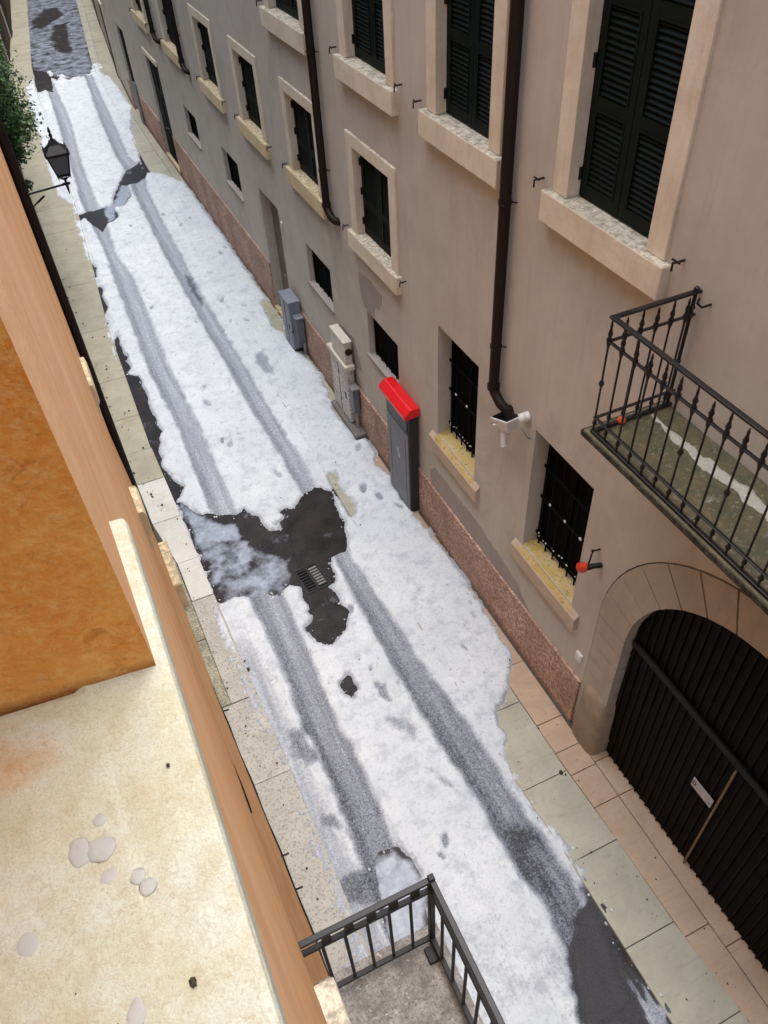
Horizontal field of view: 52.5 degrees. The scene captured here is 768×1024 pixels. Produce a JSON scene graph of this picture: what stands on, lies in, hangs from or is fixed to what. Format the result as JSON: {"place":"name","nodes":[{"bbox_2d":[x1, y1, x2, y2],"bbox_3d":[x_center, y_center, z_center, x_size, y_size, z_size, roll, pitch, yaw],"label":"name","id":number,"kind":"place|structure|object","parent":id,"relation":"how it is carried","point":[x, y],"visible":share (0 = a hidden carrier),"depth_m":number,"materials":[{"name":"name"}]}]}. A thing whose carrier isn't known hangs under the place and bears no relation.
{"place":"outdoors","nodes":[
{"label":"outdoors","id":0,"kind":"place"},
{"bbox_2d":[8,72,246,707],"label":"pavement","id":1,"kind":"structure","parent":0,"point":[159,539],"depth_m":12.20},
{"bbox_2d":[9,0,163,485],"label":"sidewalk","id":2,"kind":"structure","parent":1,"relation":"on","point":[58,224],"depth_m":18.78,"materials":[{"name":"beige stone"}]},
{"bbox_2d":[36,203,748,1021],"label":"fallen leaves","id":3,"kind":"object","parent":2,"relation":"on","point":[324,649],"visible":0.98,"depth_m":10.52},
{"bbox_2d":[138,477,212,601],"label":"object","id":4,"kind":"structure","parent":1,"relation":"on","point":[169,527],"depth_m":12.58,"materials":[{"name":"beige stone"}]},
{"bbox_2d":[174,560,230,707],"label":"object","id":5,"kind":"structure","parent":1,"relation":"on","point":[212,670],"depth_m":10.89,"materials":[{"name":"beige stone"}]},
{"bbox_2d":[82,0,365,439],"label":"pavement border","id":6,"kind":"object","parent":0,"point":[104,57],"visible":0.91,"depth_m":27.25,"materials":[{"name":"grey stone"}]},
{"bbox_2d":[327,324,366,439],"bbox_3d":[-0.689,-2.321,13.833,0.228,1.830,1.210,-20,47,-15],"label":"electric cabinet","id":7,"kind":"object","parent":6,"relation":"on","point":[345,403],"visible":1,"depth_m":13.78,"materials":[{"name":"metal"}]},
{"bbox_2d":[192,594,370,973],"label":"pavement","id":8,"kind":"structure","parent":0,"point":[291,829],"depth_m":9.38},
{"bbox_2d":[27,0,642,978],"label":"road","id":9,"kind":"structure","parent":0,"point":[241,552],"depth_m":12.47,"materials":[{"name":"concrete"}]},
{"bbox_2d":[293,561,331,594],"bbox_3d":[-1.093,0.995,11.814,0.396,0.021,0.533,-24,48,-19],"label":"drain grate","id":10,"kind":"object","parent":9,"relation":"on","point":[311,577],"visible":1,"depth_m":11.80,"materials":[{"name":"metal"}]},
{"bbox_2d":[23,63,671,1023],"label":"hail cover","id":11,"kind":"object","parent":9,"relation":"on","point":[403,747],"visible":0.94,"depth_m":10.98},
{"bbox_2d":[69,180,662,996],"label":"hail clumps","id":12,"kind":"object","parent":9,"relation":"on","point":[327,644],"visible":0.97,"depth_m":10.91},
{"bbox_2d":[375,453,767,1023],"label":"pavement border","id":13,"kind":"object","parent":9,"relation":"on","point":[641,851],"visible":0.78,"depth_m":8.69,"materials":[{"name":"beige stone"}]},
{"bbox_2d":[379,377,419,511],"bbox_3d":[0.263,-0.982,12.202,0.260,2.148,0.910,-20,47,-15],"label":"cabinet","id":14,"kind":"object","parent":13,"relation":"on","point":[403,411],"visible":1,"depth_m":11.89,"materials":[{"name":"metal"}]},
{"bbox_2d":[76,0,766,1023],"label":"pavement","id":15,"kind":"structure","parent":0,"point":[455,562],"depth_m":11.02,"materials":[{"name":"beige stone"}]},
{"label":"ground","id":16,"kind":"structure","parent":0,"visible":0},
{"bbox_2d":[0,0,12,82],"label":"old house","id":17,"kind":"structure","parent":16,"relation":"on","point":[6,32],"depth_m":34.63,"materials":[{"name":"paint"}]},
{"bbox_2d":[0,25,10,62],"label":"door","id":18,"kind":"structure","parent":17,"relation":"in","point":[2,36],"depth_m":32.58,"materials":[{"name":"beige stone"}]},
{"bbox_2d":[0,0,12,38],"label":"door","id":19,"kind":"structure","parent":17,"relation":"in","point":[2,7],"depth_m":35.15,"materials":[{"name":"beige stone"}]},
{"bbox_2d":[0,4,48,191],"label":"climbing ivy","id":20,"kind":"object","parent":17,"relation":"attached to","point":[15,119],"visible":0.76,"depth_m":14.56,"materials":[{"name":"green plant"}]},
{"bbox_2d":[29,126,70,206],"bbox_3d":[-5.536,-5.461,12.572,1.050,1.310,0.390,-20,47,-15],"label":"street lamp","id":21,"kind":"object","parent":17,"relation":"attached to","point":[56,154],"visible":0.94,"depth_m":12.45,"materials":[{"name":"black metal"}]},
{"bbox_2d":[92,0,132,102],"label":"town house","id":22,"kind":"structure","parent":16,"relation":"on","point":[104,16],"depth_m":28.61,"materials":[{"name":"beige paint"}]},
{"bbox_2d":[93,0,102,29],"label":"door","id":23,"kind":"structure","parent":22,"relation":"in","point":[94,3],"depth_m":35.51,"materials":[{"name":"beige stone"}]},
{"bbox_2d":[98,0,120,79],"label":"door","id":24,"kind":"structure","parent":22,"relation":"in","point":[99,3],"depth_m":29.33,"materials":[{"name":"stone"}]},
{"bbox_2d":[0,116,504,1023],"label":"apartment building","id":25,"kind":"structure","parent":16,"relation":"on","point":[110,706],"depth_m":0.59,"materials":[{"name":"orange paint"}]},
{"bbox_2d":[17,931,38,956],"bbox_3d":[-0.233,0.283,0.509,0.015,0.003,0.018,-30,50,-24],"label":"hailstone","id":26,"kind":"object","parent":25,"relation":"on","point":[27,944],"visible":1,"depth_m":0.51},
{"bbox_2d":[68,837,89,867],"bbox_3d":[-0.214,0.240,0.550,0.018,0.004,0.023,-20,47,-15],"label":"hailstone","id":27,"kind":"object","parent":25,"relation":"on","point":[78,854],"visible":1,"depth_m":0.55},
{"bbox_2d":[92,814,106,826],"bbox_3d":[-0.207,0.224,0.567,0.010,0.002,0.010,12,47,16],"label":"hailstone","id":28,"kind":"object","parent":25,"relation":"on","point":[98,820],"visible":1,"depth_m":0.57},
{"bbox_2d":[87,836,116,863],"bbox_3d":[-0.201,0.239,0.551,0.024,0.004,0.019,-8,45,-4],"label":"hailstone","id":29,"kind":"object","parent":25,"relation":"on","point":[101,849],"visible":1,"depth_m":0.55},
{"bbox_2d":[100,867,116,883],"bbox_3d":[-0.190,0.252,0.538,0.011,0.002,0.014,27,53,27],"label":"hailstone","id":30,"kind":"object","parent":25,"relation":"on","point":[108,875],"visible":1,"depth_m":0.54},
{"bbox_2d":[75,763,196,1023],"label":"grit","id":31,"kind":"object","parent":25,"relation":"on","point":[192,982],"visible":1,"depth_m":0.49,"materials":[{"name":"black gravel"}]},
{"bbox_2d":[126,997,145,1023],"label":"hailstone","id":32,"kind":"object","parent":25,"relation":"on","point":[136,1013],"visible":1,"depth_m":0.48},
{"bbox_2d":[130,867,145,885],"bbox_3d":[-0.170,0.251,0.537,0.011,0.002,0.012,3,45,6],"label":"hailstone","id":33,"kind":"object","parent":25,"relation":"on","point":[138,876],"visible":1,"depth_m":0.54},
{"bbox_2d":[139,877,156,896],"bbox_3d":[-0.161,0.256,0.532,0.012,0.003,0.011,-27,49,-22],"label":"hailstone","id":34,"kind":"object","parent":25,"relation":"on","point":[147,886],"visible":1,"depth_m":0.53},
{"bbox_2d":[108,0,767,971],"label":"apartment building","id":35,"kind":"structure","parent":16,"relation":"on","point":[550,216],"depth_m":7.68,"materials":[{"name":"beige paint"}]},
{"bbox_2d":[118,26,140,117],"bbox_3d":[-8.456,-14.680,26.092,0.170,2.750,1.240,-20,47,-15],"label":"door","id":36,"kind":"structure","parent":35,"relation":"in","point":[121,33],"depth_m":25.93,"materials":[{"name":"black paint"}]},
{"bbox_2d":[129,0,149,33],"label":"window","id":37,"kind":"structure","parent":35,"relation":"in","point":[137,10],"depth_m":21.14,"materials":[{"name":"beige stone"}]},
{"bbox_2d":[141,46,180,173],"bbox_3d":[-6.428,-11.697,22.773,0.170,3.020,1.820,-20,47,-15],"label":"door","id":38,"kind":"structure","parent":35,"relation":"in","point":[172,155],"depth_m":22.85,"materials":[{"name":"black paint"}]},
{"bbox_2d":[155,0,180,68],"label":"window","id":39,"kind":"structure","parent":35,"relation":"in","point":[168,43],"depth_m":18.72,"materials":[{"name":"beige stone"}]},
{"bbox_2d":[187,111,201,150],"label":"window","id":40,"kind":"structure","parent":35,"relation":"in","point":[194,135],"depth_m":19.85,"materials":[{"name":"black paint"}]},
{"bbox_2d":[187,3,226,113],"bbox_3d":[-3.583,-9.293,15.935,0.264,1.640,2.120,-20,47,-15],"label":"window","id":41,"kind":"structure","parent":35,"relation":"in","point":[209,81],"depth_m":16.09,"materials":[{"name":"beige stone"}]},
{"bbox_2d":[226,153,244,203],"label":"window","id":42,"kind":"structure","parent":35,"relation":"in","point":[233,166],"depth_m":17.47,"materials":[{"name":"black paint"}]},
{"bbox_2d":[226,35,271,159],"bbox_3d":[-2.400,-7.502,14.060,0.264,1.640,2.100,-20,47,-15],"label":"window","id":43,"kind":"structure","parent":35,"relation":"in","point":[251,121],"depth_m":14.20,"materials":[{"name":"beige stone"}]},
{"bbox_2d":[270,201,288,317],"bbox_3d":[-2.108,-5.177,16.146,0.300,2.740,1.240,-20,47,-15],"label":"door","id":44,"kind":"structure","parent":35,"relation":"in","point":[275,215],"depth_m":16.30,"materials":[{"name":"brown wood"}]},
{"bbox_2d":[256,0,306,55],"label":"window","id":45,"kind":"structure","parent":35,"relation":"in","point":[283,18],"depth_m":11.05,"materials":[{"name":"beige stone"}]},
{"bbox_2d":[278,288,307,354],"bbox_3d":[-1.828,-3.817,15.855,0.263,1.200,0.765,-20,47,-15],"label":"electric cabinet","id":46,"kind":"object","parent":35,"relation":"attached to","point":[293,317],"visible":1,"depth_m":15.62,"materials":[{"name":"metal"}]},
{"bbox_2d":[278,76,326,218],"bbox_3d":[-1.229,-5.730,12.205,0.264,1.640,2.080,-20,47,-15],"label":"window","id":47,"kind":"structure","parent":35,"relation":"in","point":[302,173],"depth_m":12.39,"materials":[{"name":"beige stone"}]},
{"bbox_2d":[308,250,334,314],"bbox_3d":[-1.078,-4.133,13.712,0.170,0.820,1.270,-20,47,-15],"label":"window","id":48,"kind":"structure","parent":35,"relation":"in","point":[322,273],"depth_m":13.90,"materials":[{"name":"black paint"}]},
{"bbox_2d":[329,0,401,116],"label":"window","id":49,"kind":"structure","parent":35,"relation":"in","point":[365,62],"depth_m":9.07,"materials":[{"name":"beige stone"}]},
{"bbox_2d":[342,129,406,295],"bbox_3d":[-0.113,-4.039,10.435,0.264,1.640,2.040,-20,47,-15],"label":"window","id":50,"kind":"structure","parent":35,"relation":"in","point":[373,234],"depth_m":10.52,"materials":[{"name":"beige stone"}]},
{"bbox_2d":[367,318,398,382],"bbox_3d":[0.037,-2.467,11.917,0.170,0.850,1.210,-20,47,-15],"label":"window","id":51,"kind":"structure","parent":35,"relation":"in","point":[386,349],"depth_m":12.11,"materials":[{"name":"black paint"}]},
{"bbox_2d":[429,340,479,502],"bbox_3d":[1.013,-1.308,10.099,0.305,2.036,1.350,-20,47,-15],"label":"window","id":52,"kind":"structure","parent":35,"relation":"in","point":[464,372],"depth_m":10.40,"materials":[{"name":"black paint"}]},
{"bbox_2d":[412,0,509,188],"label":"window","id":53,"kind":"structure","parent":35,"relation":"in","point":[462,117],"depth_m":7.39,"materials":[{"name":"beige stone"}]},
{"bbox_2d":[490,410,530,447],"bbox_3d":[1.328,-0.906,8.426,0.546,0.444,0.301,24,51,25],"label":"security camera","id":54,"kind":"object","parent":35,"relation":"attached to","point":[505,422],"visible":1,"depth_m":8.29,"materials":[{"name":"white plastic"}]},
{"bbox_2d":[510,443,593,631],"bbox_3d":[1.953,0.162,8.669,0.305,2.086,1.360,-20,47,-15],"label":"window","id":55,"kind":"structure","parent":35,"relation":"in","point":[567,497],"depth_m":8.93,"materials":[{"name":"black paint"}]},
{"bbox_2d":[575,650,582,663],"bbox_3d":[2.266,1.688,9.070,0.034,0.140,0.100,-20,47,-15],"label":"junction box","id":56,"kind":"object","parent":35,"relation":"attached to","point":[578,656],"visible":1,"depth_m":9.04,"materials":[{"name":"white plastic"}]},
{"bbox_2d":[576,548,602,572],"bbox_3d":[2.092,0.500,7.910,0.257,0.342,0.130,7,46,11],"label":"wall lamp","id":57,"kind":"object","parent":35,"relation":"attached to","point":[582,567],"visible":1,"depth_m":7.91,"materials":[{"name":"red glass"}]},
{"bbox_2d":[617,416,625,424],"bbox_3d":[1.811,-0.702,5.945,0.068,0.072,0.068,-20,47,-15],"label":"orange","id":58,"kind":"object","parent":35,"relation":"on","point":[619,418],"visible":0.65,"depth_m":5.93,"materials":[{"name":"orange food"}]},
{"bbox_2d":[533,0,724,300],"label":"window","id":59,"kind":"structure","parent":35,"relation":"in","point":[636,71],"depth_m":5.65,"materials":[{"name":"beige stone"}]},
{"bbox_2d":[651,414,767,521],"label":"hail strip","id":60,"kind":"object","parent":35,"relation":"on","point":[755,502],"visible":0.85,"depth_m":5.50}
]}

